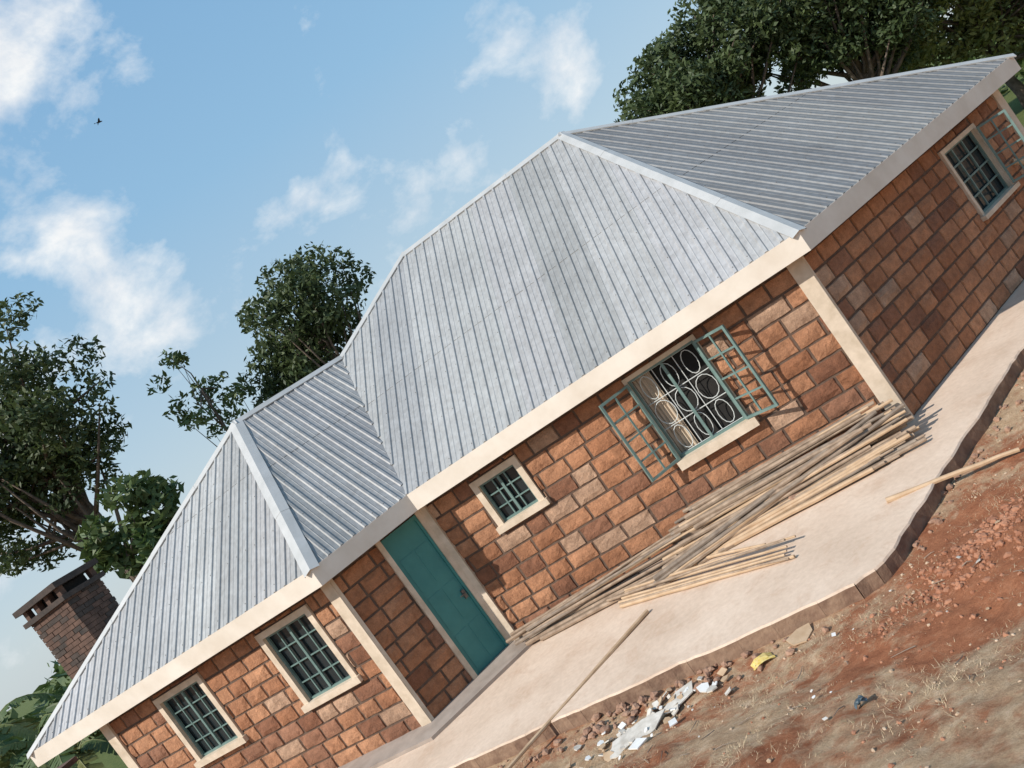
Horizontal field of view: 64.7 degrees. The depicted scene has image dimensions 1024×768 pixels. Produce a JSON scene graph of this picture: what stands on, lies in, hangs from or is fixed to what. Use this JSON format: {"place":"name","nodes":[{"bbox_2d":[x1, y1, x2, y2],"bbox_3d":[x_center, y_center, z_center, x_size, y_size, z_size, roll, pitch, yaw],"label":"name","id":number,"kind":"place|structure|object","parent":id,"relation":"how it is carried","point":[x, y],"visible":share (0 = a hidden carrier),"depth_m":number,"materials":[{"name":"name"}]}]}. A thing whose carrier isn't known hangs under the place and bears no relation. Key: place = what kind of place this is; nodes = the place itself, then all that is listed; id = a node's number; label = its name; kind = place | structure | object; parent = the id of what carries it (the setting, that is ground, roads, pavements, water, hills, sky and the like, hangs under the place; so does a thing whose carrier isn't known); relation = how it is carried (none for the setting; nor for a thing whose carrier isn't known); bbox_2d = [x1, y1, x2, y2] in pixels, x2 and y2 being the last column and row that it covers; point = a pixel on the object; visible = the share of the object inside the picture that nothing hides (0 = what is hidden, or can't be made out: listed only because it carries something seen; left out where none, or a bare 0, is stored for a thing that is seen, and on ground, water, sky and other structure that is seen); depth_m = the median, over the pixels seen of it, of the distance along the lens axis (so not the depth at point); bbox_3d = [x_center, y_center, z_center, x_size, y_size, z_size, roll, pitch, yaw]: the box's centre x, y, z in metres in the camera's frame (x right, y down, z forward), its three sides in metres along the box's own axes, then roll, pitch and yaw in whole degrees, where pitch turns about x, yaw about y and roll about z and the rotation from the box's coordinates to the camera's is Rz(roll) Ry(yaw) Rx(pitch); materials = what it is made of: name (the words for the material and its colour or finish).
{"place":"outdoors","nodes":[
{"label":"outdoors","id":0,"kind":"place"},
{"bbox_2d":[109,588,420,767],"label":"wing front wall","id":1,"kind":"structure","parent":0,"point":[253,691],"depth_m":12.28,"materials":[{"name":"brown brick"}]},
{"bbox_2d":[152,672,248,767],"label":"wing window","id":2,"kind":"structure","parent":1,"relation":"in","point":[197,716],"depth_m":12.94,"materials":[{"name":"beige paint"}]},
{"bbox_2d":[254,603,362,712],"bbox_3d":[-2.985,4.008,11.924,1.230,1.370,0.275,-35,2,23],"label":"wing window","id":3,"kind":"structure","parent":1,"relation":"in","point":[307,657],"depth_m":11.93,"materials":[{"name":"beige paint"}]},
{"bbox_2d":[0,0,954,710],"label":"sky","id":4,"kind":"structure","parent":0,"point":[232,137],"materials":[{"name":"blue"}]},
{"bbox_2d":[0,38,1023,767],"bbox_3d":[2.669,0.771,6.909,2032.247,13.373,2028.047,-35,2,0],"label":"ground","id":5,"kind":"structure","parent":0,"point":[996,700],"depth_m":6.23,"materials":[{"name":"soil"}]},
{"bbox_2d":[0,693,77,767],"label":"banana plant","id":6,"kind":"object","parent":5,"relation":"on","point":[15,729],"visible":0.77,"depth_m":18.39,"materials":[{"name":"green plant"}]},
{"bbox_2d":[0,712,105,767],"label":"banana plant","id":7,"kind":"object","parent":5,"relation":"on","point":[21,744],"visible":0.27,"depth_m":17.68,"materials":[{"name":"green plant"}]},
{"bbox_2d":[12,558,119,678],"bbox_3d":[-7.701,6.252,16.434,1.440,5.360,1.100,-35,2,22],"label":"chimney","id":8,"kind":"object","parent":5,"relation":"on","point":[75,609],"visible":0.47,"depth_m":15.99,"materials":[{"name":"brick"}]},
{"bbox_2d":[57,756,78,767],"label":"brick outhouse","id":9,"kind":"structure","parent":5,"relation":"on","point":[70,762],"depth_m":15.29,"materials":[{"name":"brown brick"}]},
{"bbox_2d":[0,291,139,581],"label":"broadleaf tree","id":10,"kind":"object","parent":5,"relation":"on","point":[37,459],"visible":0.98,"depth_m":23.13,"materials":[{"name":"green plant"}]},
{"bbox_2d":[33,729,118,767],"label":"banana plant","id":11,"kind":"object","parent":5,"relation":"on","point":[84,744],"visible":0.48,"depth_m":16.78,"materials":[{"name":"green plant"}]},
{"bbox_2d":[74,469,183,582],"bbox_3d":[-8.345,5.521,20.667,3.078,7.222,2.554,-35,2,0],"label":"mango tree","id":12,"kind":"object","parent":5,"relation":"on","point":[145,495],"visible":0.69,"depth_m":20.13,"materials":[{"name":"green plant"}]},
{"bbox_2d":[146,348,254,446],"bbox_3d":[-7.550,2.984,24.958,3.012,10.102,2.577,-35,2,0],"label":"sparse tree","id":13,"kind":"object","parent":5,"relation":"on","point":[177,357],"visible":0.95,"depth_m":24.72,"materials":[{"name":"green plant"}]},
{"bbox_2d":[233,241,375,407],"bbox_3d":[-4.885,0.685,25.792,5.279,10.701,4.180,-35,2,18],"label":"broadleaf tree","id":14,"kind":"object","parent":5,"relation":"on","point":[304,346],"visible":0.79,"depth_m":25.06,"materials":[{"name":"green plant"}]},
{"bbox_2d":[332,514,472,717],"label":"entrance wall","id":15,"kind":"structure","parent":5,"relation":"on","point":[403,630],"depth_m":11.67,"materials":[{"name":"brown brick"}]},
{"bbox_2d":[381,515,508,674],"bbox_3d":[-1.004,3.181,12.129,0.720,2.500,0.320,-37,2,-31],"label":"steel door","id":16,"kind":"structure","parent":15,"relation":"attached to","point":[444,592],"depth_m":12.11,"materials":[{"name":"teal paint"}]},
{"bbox_2d":[0,4,1023,767],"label":"distant trees","id":17,"kind":"object","parent":5,"relation":"on","point":[58,688],"visible":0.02,"depth_m":43.16,"materials":[{"name":"green plant"}]},
{"bbox_2d":[426,267,888,629],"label":"front wall","id":18,"kind":"structure","parent":5,"relation":"on","point":[610,507],"depth_m":11.32,"materials":[{"name":"brick"}]},
{"bbox_2d":[469,454,550,534],"bbox_3d":[-0.036,1.597,11.915,0.940,0.870,0.275,-35,2,19],"label":"window","id":19,"kind":"structure","parent":18,"relation":"attached to","point":[508,493],"depth_m":11.90,"materials":[{"name":"beige paint"}]},
{"bbox_2d":[598,324,778,481],"bbox_3d":[2.367,0.256,10.858,1.957,1.480,0.563,-35,2,17],"label":"casement window open","id":20,"kind":"object","parent":18,"relation":"attached to","point":[687,400],"visible":0.99,"depth_m":11.00,"materials":[{"name":"beige paint"}]},
{"bbox_2d":[377,280,1023,767],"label":"concrete apron","id":21,"kind":"object","parent":5,"relation":"on","point":[847,540],"visible":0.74,"depth_m":9.29,"materials":[{"name":"beige concrete"}]},
{"bbox_2d":[338,638,534,767],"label":"entrance step","id":22,"kind":"object","parent":21,"relation":"on","point":[497,667],"visible":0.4,"depth_m":11.50,"materials":[{"name":"beige concrete"}]},
{"bbox_2d":[507,609,648,767],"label":"wooden pole","id":23,"kind":"object","parent":21,"relation":"on","point":[584,681],"visible":1,"depth_m":9.46,"materials":[{"name":"brown wood"}]},
{"bbox_2d":[506,527,701,645],"bbox_3d":[1.446,2.751,11.242,3.964,0.408,0.525,-35,2,21],"label":"timber pole pile","id":24,"kind":"object","parent":21,"relation":"on","point":[580,605],"visible":0.84,"depth_m":11.33,"materials":[{"name":"brown wood"}]},
{"bbox_2d":[606,535,795,607],"bbox_3d":[2.251,2.411,10.060,3.069,0.120,0.399,-33,3,44],"label":"timber batten bundle","id":25,"kind":"object","parent":21,"relation":"on","point":[666,589],"visible":1,"depth_m":9.92,"materials":[{"name":"brown wood"}]},
{"bbox_2d":[704,543,765,558],"bbox_3d":[2.549,2.217,10.370,0.070,0.060,1.860,-37,3,-36],"label":"wooden pole","id":26,"kind":"object","parent":21,"relation":"on","point":[727,552],"visible":0.49,"depth_m":10.04,"materials":[{"name":"beige wood"}]},
{"bbox_2d":[653,399,926,586],"bbox_3d":[3.344,1.360,10.376,3.776,0.570,1.020,-35,2,19],"label":"timber pole pile","id":27,"kind":"object","parent":21,"relation":"on","point":[742,508],"visible":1,"depth_m":10.15,"materials":[{"name":"brown wood"}]},
{"bbox_2d":[885,447,1019,502],"bbox_3d":[4.548,0.949,8.383,1.351,0.153,0.065,-34,2,26],"label":"wooden pole","id":28,"kind":"object","parent":21,"relation":"on","point":[894,497],"visible":1,"depth_m":8.36,"materials":[{"name":"brown wood"}]},
{"bbox_2d":[612,0,836,122],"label":"broadleaf tree","id":29,"kind":"object","parent":5,"relation":"on","point":[711,75],"visible":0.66,"depth_m":26.91,"materials":[{"name":"green plant"}]},
{"bbox_2d":[500,371,1023,767],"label":"rubble stones","id":30,"kind":"object","parent":5,"relation":"on","point":[599,727],"visible":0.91,"depth_m":8.51,"materials":[{"name":"stone"}]},
{"bbox_2d":[750,652,775,669],"bbox_3d":[2.420,2.672,7.836,0.247,0.052,0.169,-35,2,0],"label":"yellow packet","id":31,"kind":"object","parent":5,"relation":"on","point":[760,659],"visible":1,"depth_m":7.82,"materials":[{"name":"plastic"}]},
{"bbox_2d":[564,520,999,767],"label":"rubbish debris","id":32,"kind":"object","parent":5,"relation":"on","point":[647,724],"visible":1,"depth_m":7.93,"materials":[{"name":"plastic"}]},
{"bbox_2d":[712,0,945,93],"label":"broadleaf tree","id":33,"kind":"object","parent":5,"relation":"on","point":[853,32],"visible":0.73,"depth_m":27.91,"materials":[{"name":"green plant"}]},
{"bbox_2d":[643,528,1023,763],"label":"fallen twigs","id":34,"kind":"object","parent":5,"relation":"on","point":[844,661],"visible":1,"depth_m":6.51,"materials":[{"name":"wood"}]},
{"bbox_2d":[854,695,867,708],"bbox_3d":[2.401,2.194,5.575,0.115,0.050,0.094,-35,2,0],"label":"plastic scrap","id":35,"kind":"object","parent":5,"relation":"on","point":[859,699],"visible":1,"depth_m":5.57,"materials":[{"name":"blue plastic"}]},
{"bbox_2d":[803,96,1023,414],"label":"gable side wall","id":36,"kind":"structure","parent":5,"relation":"on","point":[917,265],"depth_m":11.29,"materials":[{"name":"brick"}]},
{"bbox_2d":[937,109,1023,221],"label":"side window","id":37,"kind":"structure","parent":36,"relation":"attached to","point":[977,169],"depth_m":12.73,"materials":[{"name":"beige paint"}]},
{"bbox_2d":[1011,159,1023,164],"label":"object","id":38,"kind":"structure","parent":36,"relation":"attached to","point":[1017,163],"depth_m":13.02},
{"bbox_2d":[840,487,1023,674],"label":"red earth heap","id":39,"kind":"object","parent":5,"relation":"on","point":[981,535],"visible":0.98,"depth_m":6.61,"materials":[{"name":"soil"}]},
{"bbox_2d":[860,0,1023,108],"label":"yellow green tree","id":40,"kind":"object","parent":5,"relation":"on","point":[974,25],"visible":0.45,"depth_m":30.11,"materials":[{"name":"green plant"}]},
{"bbox_2d":[498,378,1023,767],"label":"stones","id":41,"kind":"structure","parent":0,"point":[853,732],"depth_m":6.37,"materials":[{"name":"brown stone"}]},
{"bbox_2d":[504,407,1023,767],"bbox_3d":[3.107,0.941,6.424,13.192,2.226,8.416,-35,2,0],"label":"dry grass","id":42,"kind":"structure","parent":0,"point":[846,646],"depth_m":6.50,"materials":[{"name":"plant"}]},
{"label":"soffit","id":43,"kind":"object","parent":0,"visible":0},
{"bbox_2d":[30,57,1020,766],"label":"fascia board","id":44,"kind":"object","parent":43,"relation":"on","point":[824,223],"visible":0.58,"depth_m":11.26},
{"bbox_2d":[35,61,1003,749],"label":"roof sheets","id":45,"kind":"object","parent":44,"relation":"on","point":[383,437],"visible":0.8,"depth_m":12.53,"materials":[{"name":"silver metal"}]},
{"bbox_2d":[45,62,992,736],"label":"roof screws","id":46,"kind":"object","parent":45,"relation":"attached to","point":[487,340],"visible":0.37,"depth_m":12.56,"materials":[{"name":"silver metal"}]},
{"bbox_2d":[36,58,1007,748],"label":"roof ribs","id":47,"kind":"object","parent":45,"relation":"attached to","point":[886,142],"visible":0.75,"depth_m":12.56,"materials":[{"name":"silver metal"}]},
{"bbox_2d":[27,53,1016,758],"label":"ridge caps","id":48,"kind":"object","parent":45,"relation":"on","point":[277,501],"visible":0.88,"depth_m":13.47,"materials":[{"name":"silver metal"}]},
{"label":"floor","id":49,"kind":"structure","parent":0,"visible":0},
{"bbox_2d":[99,89,1023,767],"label":"plaster corner posts","id":50,"kind":"object","parent":49,"relation":"on","point":[841,329],"visible":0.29,"depth_m":11.43,"materials":[{"name":"beige paint"}]}
]}

